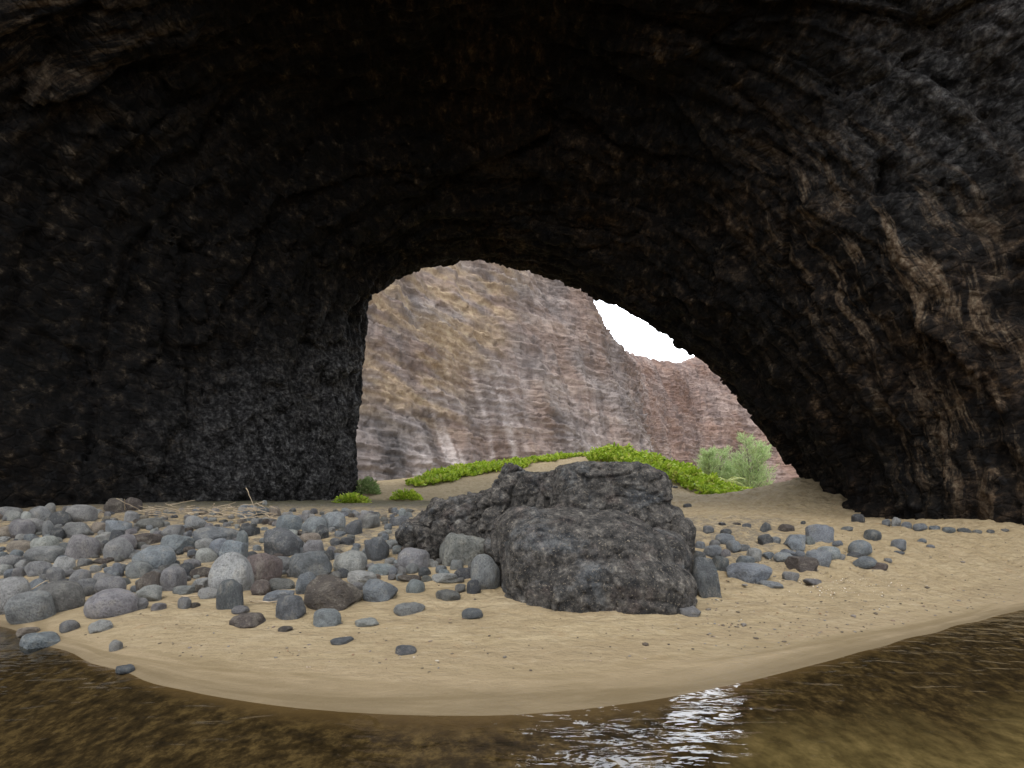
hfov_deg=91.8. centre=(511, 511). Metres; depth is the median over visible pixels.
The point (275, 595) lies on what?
boulder
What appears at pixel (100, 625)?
boulder
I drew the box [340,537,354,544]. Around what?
stone
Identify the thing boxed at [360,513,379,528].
stone
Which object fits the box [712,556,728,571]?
stone
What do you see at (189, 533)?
cobble
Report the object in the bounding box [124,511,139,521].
stone
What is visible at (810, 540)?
stone
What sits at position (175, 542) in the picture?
boulder
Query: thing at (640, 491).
rock slab
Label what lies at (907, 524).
stone
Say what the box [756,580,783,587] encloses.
boulder
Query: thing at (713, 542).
stone
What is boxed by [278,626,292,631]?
stone
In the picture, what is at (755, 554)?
stone
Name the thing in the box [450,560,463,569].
cobble
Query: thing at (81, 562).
cobble
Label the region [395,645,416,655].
boulder
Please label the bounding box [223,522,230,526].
cobble
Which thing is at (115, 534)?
stone
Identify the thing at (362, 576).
boulder
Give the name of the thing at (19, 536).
cobble
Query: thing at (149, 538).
boulder
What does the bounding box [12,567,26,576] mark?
cobble
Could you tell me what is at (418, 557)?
boulder
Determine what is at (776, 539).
stone
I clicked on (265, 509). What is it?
stone
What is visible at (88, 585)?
stone
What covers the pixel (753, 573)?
boulder
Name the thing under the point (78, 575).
stone
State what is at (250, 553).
cobble
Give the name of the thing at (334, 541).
cobble
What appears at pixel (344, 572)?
cobble
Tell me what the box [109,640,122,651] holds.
stone
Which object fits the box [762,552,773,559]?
stone
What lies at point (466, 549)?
boulder
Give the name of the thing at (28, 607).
boulder
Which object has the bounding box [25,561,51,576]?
boulder
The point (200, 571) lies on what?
stone
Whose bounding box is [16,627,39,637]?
boulder
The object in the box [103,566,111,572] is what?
cobble
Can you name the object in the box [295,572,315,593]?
stone
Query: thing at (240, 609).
stone
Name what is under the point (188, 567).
stone
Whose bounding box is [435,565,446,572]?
cobble
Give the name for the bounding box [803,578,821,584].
stone
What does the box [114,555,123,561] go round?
cobble
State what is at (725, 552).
stone
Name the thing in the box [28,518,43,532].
boulder
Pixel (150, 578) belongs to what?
boulder
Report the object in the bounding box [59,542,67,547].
stone
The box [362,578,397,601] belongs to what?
boulder
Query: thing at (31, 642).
boulder
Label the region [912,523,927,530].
stone
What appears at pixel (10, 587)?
boulder
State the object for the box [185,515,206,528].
stone
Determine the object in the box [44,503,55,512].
stone
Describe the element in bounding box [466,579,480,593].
stone
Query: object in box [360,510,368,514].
cobble
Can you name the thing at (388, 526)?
cobble
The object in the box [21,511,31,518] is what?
stone
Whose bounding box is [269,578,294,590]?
boulder
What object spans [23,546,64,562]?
boulder
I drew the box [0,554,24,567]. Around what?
boulder
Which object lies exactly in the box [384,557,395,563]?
cobble
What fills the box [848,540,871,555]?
stone
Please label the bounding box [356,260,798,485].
cliff
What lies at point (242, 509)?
stone
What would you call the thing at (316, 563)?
boulder
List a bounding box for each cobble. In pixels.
[0,536,10,542]
[0,564,12,574]
[3,568,13,577]
[9,549,23,555]
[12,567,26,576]
[14,559,30,567]
[15,534,24,539]
[23,534,36,540]
[39,574,45,579]
[65,570,74,576]
[77,558,92,566]
[89,565,101,572]
[97,558,109,563]
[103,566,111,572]
[104,511,110,516]
[107,571,119,575]
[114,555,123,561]
[124,578,130,584]
[125,528,136,533]
[130,585,135,591]
[137,542,145,548]
[139,515,148,518]
[141,544,151,549]
[146,525,152,529]
[150,527,158,532]
[158,565,169,570]
[176,550,183,554]
[183,530,192,536]
[183,546,194,551]
[185,527,193,531]
[187,549,195,556]
[193,584,204,592]
[205,568,210,576]
[207,517,216,521]
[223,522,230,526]
[248,551,256,555]
[253,545,261,550]
[262,519,269,524]
[301,514,308,521]
[302,510,309,514]
[310,508,317,513]
[328,527,335,531]
[330,538,339,545]
[330,570,340,577]
[335,531,346,536]
[338,568,348,577]
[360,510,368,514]
[378,531,387,536]
[382,533,388,540]
[384,523,391,529]
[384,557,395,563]
[388,567,397,574]
[388,574,395,579]
[392,545,401,554]
[397,566,406,573]
[405,512,411,517]
[405,563,418,573]
[418,567,430,576]
[421,575,430,581]
[430,561,438,566]
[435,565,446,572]
[439,569,449,572]
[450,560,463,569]
[457,577,463,582]
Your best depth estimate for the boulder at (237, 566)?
8.86 m
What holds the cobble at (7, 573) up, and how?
on the sand
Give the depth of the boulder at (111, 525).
14.13 m
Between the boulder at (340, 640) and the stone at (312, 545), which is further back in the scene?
the stone at (312, 545)
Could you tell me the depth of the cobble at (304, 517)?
16.16 m
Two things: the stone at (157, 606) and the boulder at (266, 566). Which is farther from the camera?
the boulder at (266, 566)
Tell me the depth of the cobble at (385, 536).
13.03 m
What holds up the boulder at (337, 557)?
on the sand
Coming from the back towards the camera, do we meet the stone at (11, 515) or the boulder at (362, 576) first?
the stone at (11, 515)
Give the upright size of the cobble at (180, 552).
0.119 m
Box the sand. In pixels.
[0,456,1023,767]
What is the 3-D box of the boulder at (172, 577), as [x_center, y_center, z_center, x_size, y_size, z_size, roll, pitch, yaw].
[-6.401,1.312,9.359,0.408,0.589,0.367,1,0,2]
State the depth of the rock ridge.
10.63 m
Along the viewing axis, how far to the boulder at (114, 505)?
17.69 m
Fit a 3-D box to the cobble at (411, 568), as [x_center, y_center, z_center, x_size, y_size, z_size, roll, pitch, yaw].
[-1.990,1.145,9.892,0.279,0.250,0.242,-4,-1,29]
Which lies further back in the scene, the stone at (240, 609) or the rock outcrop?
the rock outcrop
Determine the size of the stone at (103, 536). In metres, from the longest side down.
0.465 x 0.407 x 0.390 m
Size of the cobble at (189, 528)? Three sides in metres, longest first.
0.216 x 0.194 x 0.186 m
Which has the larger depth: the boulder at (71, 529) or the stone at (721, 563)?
the boulder at (71, 529)
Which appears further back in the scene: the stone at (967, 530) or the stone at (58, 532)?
the stone at (967, 530)
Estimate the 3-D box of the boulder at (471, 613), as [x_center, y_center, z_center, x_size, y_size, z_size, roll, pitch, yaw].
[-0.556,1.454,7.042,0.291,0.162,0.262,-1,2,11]
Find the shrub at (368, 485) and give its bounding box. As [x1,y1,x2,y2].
[354,476,381,494]
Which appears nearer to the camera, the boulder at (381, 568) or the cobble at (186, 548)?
the boulder at (381, 568)
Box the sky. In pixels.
[594,300,694,362]
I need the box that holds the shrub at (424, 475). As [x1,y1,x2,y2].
[416,473,432,478]
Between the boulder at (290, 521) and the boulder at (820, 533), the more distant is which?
the boulder at (290, 521)
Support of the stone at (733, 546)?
on the sand
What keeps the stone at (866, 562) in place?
on the sand
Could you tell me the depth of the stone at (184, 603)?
7.80 m
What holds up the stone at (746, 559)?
on the sand
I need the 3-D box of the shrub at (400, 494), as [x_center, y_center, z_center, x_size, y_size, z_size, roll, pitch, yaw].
[-6.217,-1.046,29.318,2.035,0.755,2.037,0,0,0]
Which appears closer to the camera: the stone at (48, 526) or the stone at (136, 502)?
the stone at (48, 526)
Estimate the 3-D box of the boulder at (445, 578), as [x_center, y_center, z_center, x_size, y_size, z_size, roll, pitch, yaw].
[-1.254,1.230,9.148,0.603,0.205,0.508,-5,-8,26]
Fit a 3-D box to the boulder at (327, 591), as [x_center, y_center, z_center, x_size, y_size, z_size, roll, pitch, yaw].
[-2.782,1.337,7.805,0.751,0.633,0.748,6,3,26]
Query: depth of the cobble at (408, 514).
16.55 m
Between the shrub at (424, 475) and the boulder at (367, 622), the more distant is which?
the shrub at (424, 475)
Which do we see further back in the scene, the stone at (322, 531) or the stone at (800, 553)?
the stone at (322, 531)
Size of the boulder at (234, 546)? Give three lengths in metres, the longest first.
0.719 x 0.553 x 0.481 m
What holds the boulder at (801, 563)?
on the sand
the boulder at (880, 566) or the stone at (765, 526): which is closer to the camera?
the boulder at (880, 566)
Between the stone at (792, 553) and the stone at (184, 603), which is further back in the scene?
the stone at (792, 553)
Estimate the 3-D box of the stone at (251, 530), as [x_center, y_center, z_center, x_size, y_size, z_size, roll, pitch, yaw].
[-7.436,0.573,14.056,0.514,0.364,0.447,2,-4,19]
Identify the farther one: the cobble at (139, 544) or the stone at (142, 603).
the cobble at (139, 544)
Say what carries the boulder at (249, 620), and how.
on the sand
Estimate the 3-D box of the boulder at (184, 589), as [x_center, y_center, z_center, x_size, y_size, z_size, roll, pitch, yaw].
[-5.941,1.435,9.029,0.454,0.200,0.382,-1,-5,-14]
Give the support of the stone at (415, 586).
on the sand
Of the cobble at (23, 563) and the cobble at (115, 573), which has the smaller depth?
the cobble at (115, 573)
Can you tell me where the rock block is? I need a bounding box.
[670,514,695,555]
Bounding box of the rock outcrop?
[445,505,506,559]
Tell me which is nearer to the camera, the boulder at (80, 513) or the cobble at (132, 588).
the cobble at (132, 588)
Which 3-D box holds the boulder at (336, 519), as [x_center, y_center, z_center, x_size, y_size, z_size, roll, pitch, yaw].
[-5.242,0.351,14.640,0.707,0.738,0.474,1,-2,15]
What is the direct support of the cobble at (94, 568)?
on the sand
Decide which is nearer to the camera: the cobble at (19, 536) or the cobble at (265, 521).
the cobble at (19, 536)
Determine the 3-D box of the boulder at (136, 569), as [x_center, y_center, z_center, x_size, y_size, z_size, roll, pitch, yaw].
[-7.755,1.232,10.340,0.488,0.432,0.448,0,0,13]
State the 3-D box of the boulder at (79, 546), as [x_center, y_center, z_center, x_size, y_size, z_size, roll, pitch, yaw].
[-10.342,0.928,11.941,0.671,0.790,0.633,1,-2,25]
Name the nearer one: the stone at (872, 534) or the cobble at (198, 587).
the cobble at (198, 587)
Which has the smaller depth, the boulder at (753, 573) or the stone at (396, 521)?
the boulder at (753, 573)
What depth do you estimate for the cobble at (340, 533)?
13.52 m
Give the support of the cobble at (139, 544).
on the sand
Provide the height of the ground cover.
5.379 m
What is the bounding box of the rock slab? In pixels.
[549,461,684,529]
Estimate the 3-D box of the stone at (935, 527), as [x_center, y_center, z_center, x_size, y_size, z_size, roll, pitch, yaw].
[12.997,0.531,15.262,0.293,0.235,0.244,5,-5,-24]
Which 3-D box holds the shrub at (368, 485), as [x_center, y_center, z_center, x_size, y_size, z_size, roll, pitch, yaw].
[-9.047,-1.661,30.867,1.938,1.196,1.995,0,0,0]
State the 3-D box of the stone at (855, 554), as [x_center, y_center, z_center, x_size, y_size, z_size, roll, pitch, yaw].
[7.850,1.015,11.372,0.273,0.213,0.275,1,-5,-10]
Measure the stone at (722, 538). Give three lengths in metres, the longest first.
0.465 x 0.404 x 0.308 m
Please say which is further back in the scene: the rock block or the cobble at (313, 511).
the cobble at (313, 511)
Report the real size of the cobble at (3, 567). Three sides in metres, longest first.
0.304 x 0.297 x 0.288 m
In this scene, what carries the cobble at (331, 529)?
on the sand
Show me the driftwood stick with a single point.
(262, 601)
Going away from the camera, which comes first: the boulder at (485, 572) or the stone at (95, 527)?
the boulder at (485, 572)
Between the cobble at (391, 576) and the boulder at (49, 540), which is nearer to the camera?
the cobble at (391, 576)
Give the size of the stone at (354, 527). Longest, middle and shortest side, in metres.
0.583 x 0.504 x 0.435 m
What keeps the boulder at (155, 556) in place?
on the sand
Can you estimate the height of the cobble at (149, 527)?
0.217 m
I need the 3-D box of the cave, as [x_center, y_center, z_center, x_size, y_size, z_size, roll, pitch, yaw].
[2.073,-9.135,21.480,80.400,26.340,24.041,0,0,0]
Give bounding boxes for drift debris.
[59,525,1023,671]
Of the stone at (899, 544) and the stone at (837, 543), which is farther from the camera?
the stone at (899, 544)
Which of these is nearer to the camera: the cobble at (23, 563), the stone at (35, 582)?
the stone at (35, 582)
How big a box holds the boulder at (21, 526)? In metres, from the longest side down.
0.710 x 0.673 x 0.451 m
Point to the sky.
(635, 335)
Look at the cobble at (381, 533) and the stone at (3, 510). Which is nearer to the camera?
the cobble at (381, 533)
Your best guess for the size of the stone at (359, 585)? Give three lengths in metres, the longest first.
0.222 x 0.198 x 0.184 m
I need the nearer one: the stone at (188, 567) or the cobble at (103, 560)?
the stone at (188, 567)
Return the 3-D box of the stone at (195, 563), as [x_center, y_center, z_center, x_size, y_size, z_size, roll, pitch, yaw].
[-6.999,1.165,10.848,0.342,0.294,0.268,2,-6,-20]
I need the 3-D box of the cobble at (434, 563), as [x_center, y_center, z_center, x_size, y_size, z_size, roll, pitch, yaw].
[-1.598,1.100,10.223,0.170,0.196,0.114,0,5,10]
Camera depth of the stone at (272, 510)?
17.12 m
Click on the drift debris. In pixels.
(742, 624)
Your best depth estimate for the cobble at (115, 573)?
10.06 m
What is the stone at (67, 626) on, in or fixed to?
on the sand
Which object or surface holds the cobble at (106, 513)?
on the sand
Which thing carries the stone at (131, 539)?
on the sand
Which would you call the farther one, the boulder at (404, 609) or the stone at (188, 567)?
the stone at (188, 567)
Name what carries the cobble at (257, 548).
on the sand
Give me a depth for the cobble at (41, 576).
10.13 m
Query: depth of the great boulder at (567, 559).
7.48 m
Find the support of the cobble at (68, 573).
on the sand
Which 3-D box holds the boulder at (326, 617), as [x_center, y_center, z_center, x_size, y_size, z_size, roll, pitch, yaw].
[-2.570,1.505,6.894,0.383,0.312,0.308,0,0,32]
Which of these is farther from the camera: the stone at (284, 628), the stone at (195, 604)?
the stone at (195, 604)
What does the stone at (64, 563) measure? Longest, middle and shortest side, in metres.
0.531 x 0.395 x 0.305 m
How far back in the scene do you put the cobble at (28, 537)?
13.74 m
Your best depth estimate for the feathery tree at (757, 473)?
49.69 m
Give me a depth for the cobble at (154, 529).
14.17 m
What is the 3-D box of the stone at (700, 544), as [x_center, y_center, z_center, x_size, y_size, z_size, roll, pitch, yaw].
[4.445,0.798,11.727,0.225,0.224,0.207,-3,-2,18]
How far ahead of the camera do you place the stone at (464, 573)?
9.24 m
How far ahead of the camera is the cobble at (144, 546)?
12.22 m
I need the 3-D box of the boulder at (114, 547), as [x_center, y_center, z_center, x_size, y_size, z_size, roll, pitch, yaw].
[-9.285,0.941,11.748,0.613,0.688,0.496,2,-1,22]
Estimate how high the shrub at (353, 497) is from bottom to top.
0.648 m
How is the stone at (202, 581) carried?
on the sand
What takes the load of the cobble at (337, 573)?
on the sand
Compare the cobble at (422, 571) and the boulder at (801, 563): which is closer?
the cobble at (422, 571)
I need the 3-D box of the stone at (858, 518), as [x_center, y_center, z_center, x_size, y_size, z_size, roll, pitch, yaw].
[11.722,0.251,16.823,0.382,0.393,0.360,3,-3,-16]
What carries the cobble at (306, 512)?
on the sand
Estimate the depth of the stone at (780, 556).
10.71 m
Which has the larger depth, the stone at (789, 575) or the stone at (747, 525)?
the stone at (747, 525)
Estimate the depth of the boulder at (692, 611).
7.22 m
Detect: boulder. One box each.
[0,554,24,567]
[0,576,31,614]
[4,590,56,624]
[6,540,30,551]
[8,519,35,534]
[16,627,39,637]
[19,631,60,653]
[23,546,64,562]
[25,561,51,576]
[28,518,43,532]
[30,535,59,547]
[37,581,84,612]
[63,522,93,537]
[64,534,100,559]
[65,504,97,521]
[83,588,138,618]
[88,619,112,633]
[93,572,113,580]
[95,576,126,592]
[103,498,126,512]
[103,537,133,559]
[105,520,132,531]
[125,561,153,578]
[132,545,176,568]
[134,533,162,544]
[135,571,160,590]
[135,584,161,600]
[136,518,164,528]
[160,534,195,552]
[160,566,186,590]
[172,585,194,594]
[192,526,238,540]
[208,552,253,590]
[216,579,243,609]
[218,540,247,557]
[229,612,265,628]
[247,553,282,581]
[262,590,294,602]
[264,527,303,556]
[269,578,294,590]
[275,595,305,619]
[276,514,302,529]
[289,551,332,577]
[301,516,326,532]
[304,574,363,610]
[313,608,340,626]
[324,511,345,528]
[330,636,353,644]
[333,552,344,570]
[337,550,366,571]
[347,570,376,583]
[355,617,378,626]
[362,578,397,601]
[364,536,388,560]
[368,563,394,574]
[393,602,424,615]
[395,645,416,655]
[397,547,429,567]
[397,574,420,581]
[431,573,457,582]
[436,589,460,600]
[439,532,484,565]
[462,608,482,618]
[470,554,500,589]
[490,506,697,614]
[679,606,700,616]
[691,557,721,597]
[726,562,772,583]
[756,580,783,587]
[784,556,818,571]
[805,524,833,542]
[806,549,831,566]
[869,562,887,570]
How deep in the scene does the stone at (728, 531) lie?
13.04 m
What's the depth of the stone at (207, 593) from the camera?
8.42 m
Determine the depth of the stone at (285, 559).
10.44 m
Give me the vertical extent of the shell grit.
0.294 m
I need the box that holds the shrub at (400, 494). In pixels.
[389,488,422,499]
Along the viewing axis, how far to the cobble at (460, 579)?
8.99 m
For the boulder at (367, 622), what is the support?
on the sand
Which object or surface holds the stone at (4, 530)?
on the sand
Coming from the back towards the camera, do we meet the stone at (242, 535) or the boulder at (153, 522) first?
the boulder at (153, 522)
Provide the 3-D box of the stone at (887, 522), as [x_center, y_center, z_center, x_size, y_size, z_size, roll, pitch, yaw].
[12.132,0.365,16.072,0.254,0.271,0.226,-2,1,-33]
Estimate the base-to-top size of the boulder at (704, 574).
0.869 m
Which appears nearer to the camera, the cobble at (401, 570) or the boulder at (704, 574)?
the boulder at (704, 574)
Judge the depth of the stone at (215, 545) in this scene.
11.50 m
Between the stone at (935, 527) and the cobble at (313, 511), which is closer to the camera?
the stone at (935, 527)
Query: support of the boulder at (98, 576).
on the sand
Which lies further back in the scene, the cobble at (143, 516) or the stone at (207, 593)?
the cobble at (143, 516)
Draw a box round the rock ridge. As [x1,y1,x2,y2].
[395,462,553,560]
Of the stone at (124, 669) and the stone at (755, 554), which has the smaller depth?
the stone at (124, 669)
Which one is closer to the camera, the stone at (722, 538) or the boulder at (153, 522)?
the stone at (722, 538)
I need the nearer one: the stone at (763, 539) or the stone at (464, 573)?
the stone at (464, 573)
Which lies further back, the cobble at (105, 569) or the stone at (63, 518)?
the stone at (63, 518)
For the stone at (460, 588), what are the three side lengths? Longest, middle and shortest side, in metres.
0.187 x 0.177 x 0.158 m
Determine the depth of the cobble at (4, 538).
13.73 m
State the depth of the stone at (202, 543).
12.39 m
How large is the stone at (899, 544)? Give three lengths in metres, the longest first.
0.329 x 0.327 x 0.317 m
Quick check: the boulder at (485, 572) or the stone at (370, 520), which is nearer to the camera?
the boulder at (485, 572)
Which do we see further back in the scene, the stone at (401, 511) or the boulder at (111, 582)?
the stone at (401, 511)
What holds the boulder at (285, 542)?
on the sand
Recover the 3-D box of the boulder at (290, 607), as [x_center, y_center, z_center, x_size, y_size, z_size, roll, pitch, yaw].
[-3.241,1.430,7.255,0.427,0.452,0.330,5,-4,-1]
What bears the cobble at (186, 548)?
on the sand
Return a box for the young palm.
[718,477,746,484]
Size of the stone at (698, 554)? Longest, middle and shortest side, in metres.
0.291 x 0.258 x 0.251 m
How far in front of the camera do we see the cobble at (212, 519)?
16.03 m
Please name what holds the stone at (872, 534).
on the sand
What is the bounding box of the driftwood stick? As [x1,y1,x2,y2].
[250,600,276,602]
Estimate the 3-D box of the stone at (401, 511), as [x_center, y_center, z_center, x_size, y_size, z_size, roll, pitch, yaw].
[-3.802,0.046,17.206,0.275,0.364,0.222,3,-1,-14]
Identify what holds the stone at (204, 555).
on the sand
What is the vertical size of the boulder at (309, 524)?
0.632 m
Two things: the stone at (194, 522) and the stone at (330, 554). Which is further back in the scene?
the stone at (194, 522)
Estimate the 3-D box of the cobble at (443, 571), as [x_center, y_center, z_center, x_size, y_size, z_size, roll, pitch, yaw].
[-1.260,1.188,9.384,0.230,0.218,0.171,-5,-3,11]
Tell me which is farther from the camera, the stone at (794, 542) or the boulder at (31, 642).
the stone at (794, 542)
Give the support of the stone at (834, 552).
on the sand
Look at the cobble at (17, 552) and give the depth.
12.25 m
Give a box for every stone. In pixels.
[0,507,22,515]
[0,526,10,536]
[4,510,21,520]
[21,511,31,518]
[28,506,51,520]
[30,578,47,590]
[42,520,54,536]
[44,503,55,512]
[45,567,64,581]
[48,511,72,525]
[50,528,65,538]
[52,556,75,570]
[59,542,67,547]
[59,620,79,632]
[69,569,91,581]
[77,578,96,596]
[90,522,105,532]
[95,532,110,541]
[109,530,124,540]
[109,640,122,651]
[112,562,123,576]
[115,664,134,674]
[118,534,136,549]
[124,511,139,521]
[125,497,142,510]
[137,598,148,609]
[150,603,166,610]
[161,525,184,535]
[177,597,191,608]
[180,562,194,575]
[183,559,200,567]
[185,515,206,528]
[190,567,208,577]
[191,602,200,607]
[192,577,207,585]
[194,538,212,548]
[195,548,217,562]
[198,587,216,598]
[209,538,225,556]
[231,605,249,613]
[236,530,248,542]
[237,505,256,516]
[239,526,259,535]
[250,579,270,595]
[255,507,268,515]
[269,506,280,516]
[277,556,289,570]
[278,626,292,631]
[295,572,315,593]
[299,533,320,542]
[303,540,323,552]
[315,525,328,538]
[326,549,333,560]
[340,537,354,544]
[344,519,362,534]
[353,582,363,589]
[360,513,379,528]
[386,539,397,546]
[389,515,408,525]
[398,508,405,515]
[406,579,424,592]
[454,568,470,578]
[455,584,465,592]
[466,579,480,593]
[693,551,705,559]
[695,541,704,548]
[703,525,713,533]
[703,544,721,557]
[709,540,719,544]
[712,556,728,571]
[715,533,734,543]
[720,529,731,533]
[721,549,730,556]
[726,540,740,552]
[736,555,754,562]
[739,544,749,550]
[742,523,750,527]
[746,548,761,561]
[757,534,773,544]
[760,522,771,531]
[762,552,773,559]
[773,536,780,543]
[773,552,791,561]
[778,524,794,531]
[780,549,795,555]
[782,571,798,581]
[783,534,805,550]
[795,551,804,556]
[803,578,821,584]
[805,536,814,544]
[817,546,840,559]
[832,540,842,546]
[841,526,852,530]
[847,552,861,557]
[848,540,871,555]
[851,514,864,522]
[852,556,876,568]
[863,529,881,540]
[882,519,890,525]
[884,558,891,562]
[890,539,905,550]
[891,517,900,526]
[901,522,911,528]
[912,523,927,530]
[917,538,926,542]
[929,525,939,529]
[942,527,955,532]
[957,528,971,532]
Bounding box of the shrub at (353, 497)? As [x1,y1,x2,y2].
[331,492,371,502]
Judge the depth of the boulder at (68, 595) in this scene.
8.35 m
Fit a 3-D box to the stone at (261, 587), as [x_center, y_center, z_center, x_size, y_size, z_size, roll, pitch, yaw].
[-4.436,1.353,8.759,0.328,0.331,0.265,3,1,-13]
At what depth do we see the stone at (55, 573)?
10.04 m
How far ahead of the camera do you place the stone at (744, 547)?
11.45 m
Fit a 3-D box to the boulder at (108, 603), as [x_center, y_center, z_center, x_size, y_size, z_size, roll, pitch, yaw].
[-6.295,1.474,7.806,0.676,0.509,0.655,2,1,28]
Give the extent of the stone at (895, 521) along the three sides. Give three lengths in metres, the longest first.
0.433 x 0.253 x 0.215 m
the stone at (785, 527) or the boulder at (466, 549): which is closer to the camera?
the boulder at (466, 549)
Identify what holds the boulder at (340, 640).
on the sand
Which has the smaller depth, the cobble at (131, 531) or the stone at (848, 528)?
the cobble at (131, 531)
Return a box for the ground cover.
[405,441,752,494]
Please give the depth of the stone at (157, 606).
7.82 m
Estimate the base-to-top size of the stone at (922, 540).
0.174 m
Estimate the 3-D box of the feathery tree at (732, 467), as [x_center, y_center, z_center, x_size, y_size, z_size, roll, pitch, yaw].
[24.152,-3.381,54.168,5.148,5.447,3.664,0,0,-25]
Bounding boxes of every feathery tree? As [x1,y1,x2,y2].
[694,445,734,481]
[720,461,748,486]
[725,431,778,487]
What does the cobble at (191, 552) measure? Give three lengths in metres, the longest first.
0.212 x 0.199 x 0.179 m
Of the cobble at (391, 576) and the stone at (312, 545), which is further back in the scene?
the stone at (312, 545)
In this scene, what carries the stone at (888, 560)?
on the sand
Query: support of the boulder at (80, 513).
on the sand
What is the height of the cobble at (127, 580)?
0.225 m
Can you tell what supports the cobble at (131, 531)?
on the sand
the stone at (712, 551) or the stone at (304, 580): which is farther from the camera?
the stone at (712, 551)
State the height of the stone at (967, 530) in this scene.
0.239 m
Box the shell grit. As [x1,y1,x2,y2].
[754,575,901,595]
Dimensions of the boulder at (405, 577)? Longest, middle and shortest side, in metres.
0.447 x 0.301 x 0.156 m
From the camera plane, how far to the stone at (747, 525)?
14.02 m
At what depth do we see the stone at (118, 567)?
10.24 m
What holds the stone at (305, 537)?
on the sand
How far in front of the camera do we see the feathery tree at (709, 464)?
51.34 m
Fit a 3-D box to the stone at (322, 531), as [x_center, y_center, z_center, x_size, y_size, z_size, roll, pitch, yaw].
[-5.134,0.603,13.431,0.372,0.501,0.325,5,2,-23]
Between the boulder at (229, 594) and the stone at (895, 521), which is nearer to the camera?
the boulder at (229, 594)
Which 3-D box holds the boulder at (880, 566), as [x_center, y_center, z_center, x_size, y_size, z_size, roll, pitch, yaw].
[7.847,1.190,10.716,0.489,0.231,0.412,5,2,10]
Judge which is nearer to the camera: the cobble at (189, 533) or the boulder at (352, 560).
the boulder at (352, 560)
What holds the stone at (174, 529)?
on the sand
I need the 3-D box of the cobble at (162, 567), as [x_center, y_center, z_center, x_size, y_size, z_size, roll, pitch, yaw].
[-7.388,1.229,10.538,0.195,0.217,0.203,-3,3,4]
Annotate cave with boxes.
[0,0,1023,524]
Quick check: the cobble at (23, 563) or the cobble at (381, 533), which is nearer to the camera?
the cobble at (23, 563)
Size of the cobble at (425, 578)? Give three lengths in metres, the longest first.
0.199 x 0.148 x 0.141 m
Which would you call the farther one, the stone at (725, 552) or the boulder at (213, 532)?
the boulder at (213, 532)
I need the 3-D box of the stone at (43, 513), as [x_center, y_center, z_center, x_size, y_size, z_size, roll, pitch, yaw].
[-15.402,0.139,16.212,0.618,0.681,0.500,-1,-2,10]
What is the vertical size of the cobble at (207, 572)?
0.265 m
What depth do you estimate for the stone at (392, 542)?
12.22 m
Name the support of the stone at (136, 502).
on the sand
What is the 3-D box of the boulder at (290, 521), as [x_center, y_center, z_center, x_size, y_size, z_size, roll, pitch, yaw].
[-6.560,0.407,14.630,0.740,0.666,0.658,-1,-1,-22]
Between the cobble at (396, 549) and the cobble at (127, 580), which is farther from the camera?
the cobble at (396, 549)
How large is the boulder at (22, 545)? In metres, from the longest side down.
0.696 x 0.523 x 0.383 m
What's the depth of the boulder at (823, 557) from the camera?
10.46 m
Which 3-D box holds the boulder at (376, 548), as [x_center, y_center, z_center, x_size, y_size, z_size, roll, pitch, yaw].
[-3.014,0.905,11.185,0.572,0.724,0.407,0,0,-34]
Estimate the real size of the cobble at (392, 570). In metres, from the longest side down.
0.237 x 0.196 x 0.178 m
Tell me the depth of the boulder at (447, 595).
7.80 m
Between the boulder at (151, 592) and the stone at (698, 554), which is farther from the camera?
the stone at (698, 554)
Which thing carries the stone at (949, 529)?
on the sand

